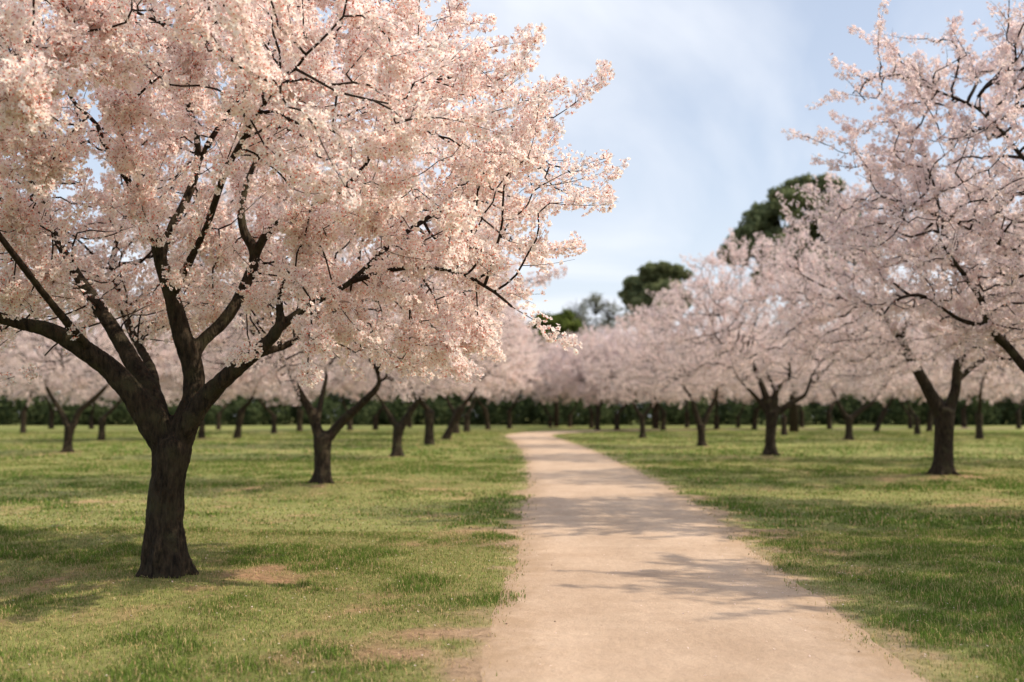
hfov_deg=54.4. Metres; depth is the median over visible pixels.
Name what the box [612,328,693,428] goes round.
blossom tree
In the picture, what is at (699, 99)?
sky
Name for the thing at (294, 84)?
blossom tree
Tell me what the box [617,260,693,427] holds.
pine tree
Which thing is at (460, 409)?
blossom tree
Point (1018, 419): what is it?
blossom tree
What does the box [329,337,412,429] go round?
blossom tree
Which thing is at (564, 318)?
broadleaf tree
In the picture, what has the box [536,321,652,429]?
blossom tree
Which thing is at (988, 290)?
blossom tree
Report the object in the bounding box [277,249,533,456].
blossom tree
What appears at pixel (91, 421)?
blossom tree
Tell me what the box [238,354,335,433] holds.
blossom tree
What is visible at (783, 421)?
blossom tree
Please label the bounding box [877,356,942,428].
blossom tree
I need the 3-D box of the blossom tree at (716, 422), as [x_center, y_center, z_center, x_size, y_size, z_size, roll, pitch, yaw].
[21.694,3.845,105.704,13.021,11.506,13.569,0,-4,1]
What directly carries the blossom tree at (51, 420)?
on the ground at (472, 671)
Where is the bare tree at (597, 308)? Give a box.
[566,291,631,410]
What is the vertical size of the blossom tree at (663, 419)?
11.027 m
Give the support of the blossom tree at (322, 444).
on the ground at (472, 671)
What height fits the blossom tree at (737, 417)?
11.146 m
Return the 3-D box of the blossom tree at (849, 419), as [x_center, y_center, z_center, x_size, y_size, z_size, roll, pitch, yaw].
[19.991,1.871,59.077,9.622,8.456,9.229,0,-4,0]
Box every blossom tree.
[0,0,630,578]
[0,251,182,452]
[0,313,48,382]
[0,320,84,432]
[8,336,108,428]
[22,317,176,440]
[43,340,121,428]
[63,110,567,483]
[89,337,210,405]
[116,310,277,437]
[150,304,318,437]
[163,335,196,404]
[168,343,251,429]
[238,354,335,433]
[254,335,358,431]
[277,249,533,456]
[319,351,397,429]
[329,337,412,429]
[337,246,538,444]
[368,371,446,427]
[388,299,551,438]
[390,315,540,433]
[424,326,543,431]
[452,347,542,429]
[481,329,561,428]
[513,347,578,426]
[528,339,592,426]
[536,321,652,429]
[546,329,630,427]
[558,327,668,429]
[571,309,716,437]
[607,279,793,445]
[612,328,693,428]
[614,323,715,429]
[635,228,900,455]
[663,332,721,427]
[664,329,784,428]
[696,349,757,426]
[710,328,813,429]
[717,322,844,434]
[740,139,1023,475]
[770,314,928,439]
[776,351,833,426]
[779,336,873,428]
[781,0,1023,372]
[827,332,944,430]
[854,311,983,434]
[876,340,997,431]
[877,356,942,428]
[900,291,1023,438]
[921,195,1023,358]
[936,336,1008,427]
[964,364,1023,428]
[991,362,1023,394]
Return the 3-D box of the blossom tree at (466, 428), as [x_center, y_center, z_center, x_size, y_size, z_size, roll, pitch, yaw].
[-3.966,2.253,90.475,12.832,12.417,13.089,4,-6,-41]
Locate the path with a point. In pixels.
(604, 619)
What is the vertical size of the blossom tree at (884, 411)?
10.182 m
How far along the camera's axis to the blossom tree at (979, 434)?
63.00 m
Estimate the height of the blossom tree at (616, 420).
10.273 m
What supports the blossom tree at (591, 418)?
on the ground at (472, 671)
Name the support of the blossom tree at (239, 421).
on the ground at (472, 671)
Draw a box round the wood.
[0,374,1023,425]
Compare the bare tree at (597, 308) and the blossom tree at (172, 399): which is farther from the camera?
the bare tree at (597, 308)
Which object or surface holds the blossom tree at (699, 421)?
on the ground at (472, 671)
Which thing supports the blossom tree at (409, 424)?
on the ground at (472, 671)
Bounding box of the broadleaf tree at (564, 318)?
[528,306,593,426]
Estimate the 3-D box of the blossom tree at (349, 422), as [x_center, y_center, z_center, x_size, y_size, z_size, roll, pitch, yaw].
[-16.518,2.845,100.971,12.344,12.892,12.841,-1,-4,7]
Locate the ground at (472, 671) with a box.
[0,417,1023,681]
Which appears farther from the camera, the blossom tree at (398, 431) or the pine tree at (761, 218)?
the pine tree at (761, 218)
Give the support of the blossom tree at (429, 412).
on the ground at (472, 671)
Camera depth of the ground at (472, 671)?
12.49 m
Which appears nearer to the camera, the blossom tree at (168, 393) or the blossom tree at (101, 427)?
the blossom tree at (101, 427)
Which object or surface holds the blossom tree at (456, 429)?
on the ground at (472, 671)
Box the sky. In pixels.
[0,0,1023,416]
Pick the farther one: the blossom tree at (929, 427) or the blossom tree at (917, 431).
the blossom tree at (929, 427)
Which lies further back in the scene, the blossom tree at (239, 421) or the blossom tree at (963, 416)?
the blossom tree at (963, 416)
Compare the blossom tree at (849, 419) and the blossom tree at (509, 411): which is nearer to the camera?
the blossom tree at (849, 419)
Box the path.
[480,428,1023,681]
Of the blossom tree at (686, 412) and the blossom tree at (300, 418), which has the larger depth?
the blossom tree at (686, 412)
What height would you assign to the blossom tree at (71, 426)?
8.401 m
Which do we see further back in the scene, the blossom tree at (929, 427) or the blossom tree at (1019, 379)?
the blossom tree at (929, 427)
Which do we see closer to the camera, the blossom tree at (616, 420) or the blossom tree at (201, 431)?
the blossom tree at (201, 431)
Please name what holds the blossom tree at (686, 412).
on the ground at (472, 671)
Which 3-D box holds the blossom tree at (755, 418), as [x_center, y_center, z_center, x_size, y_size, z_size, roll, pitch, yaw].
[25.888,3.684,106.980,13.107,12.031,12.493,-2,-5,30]
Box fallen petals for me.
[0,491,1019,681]
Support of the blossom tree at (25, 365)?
on the ground at (472, 671)
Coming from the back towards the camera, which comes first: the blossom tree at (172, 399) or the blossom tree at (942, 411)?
the blossom tree at (172, 399)
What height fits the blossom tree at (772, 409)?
8.543 m
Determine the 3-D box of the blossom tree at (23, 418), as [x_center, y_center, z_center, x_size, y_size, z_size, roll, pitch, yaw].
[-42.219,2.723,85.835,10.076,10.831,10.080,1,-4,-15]
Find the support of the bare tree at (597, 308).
on the ground at (472, 671)
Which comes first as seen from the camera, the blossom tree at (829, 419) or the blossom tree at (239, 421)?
the blossom tree at (239, 421)
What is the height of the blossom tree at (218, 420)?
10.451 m
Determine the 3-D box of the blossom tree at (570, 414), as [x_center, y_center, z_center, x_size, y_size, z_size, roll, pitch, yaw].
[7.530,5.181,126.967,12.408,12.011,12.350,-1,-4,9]
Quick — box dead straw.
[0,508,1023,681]
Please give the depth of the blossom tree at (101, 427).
58.81 m
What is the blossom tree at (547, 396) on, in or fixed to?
on the ground at (472, 671)
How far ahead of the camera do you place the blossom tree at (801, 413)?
123.66 m
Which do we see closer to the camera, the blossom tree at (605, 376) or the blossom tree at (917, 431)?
the blossom tree at (605, 376)
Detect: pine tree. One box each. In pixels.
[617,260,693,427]
[716,171,885,431]
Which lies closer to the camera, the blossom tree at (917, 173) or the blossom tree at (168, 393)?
the blossom tree at (917, 173)
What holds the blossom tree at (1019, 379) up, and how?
on the ground at (472, 671)
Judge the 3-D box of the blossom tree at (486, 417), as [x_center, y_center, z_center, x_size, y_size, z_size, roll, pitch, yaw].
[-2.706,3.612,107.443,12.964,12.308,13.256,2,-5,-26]

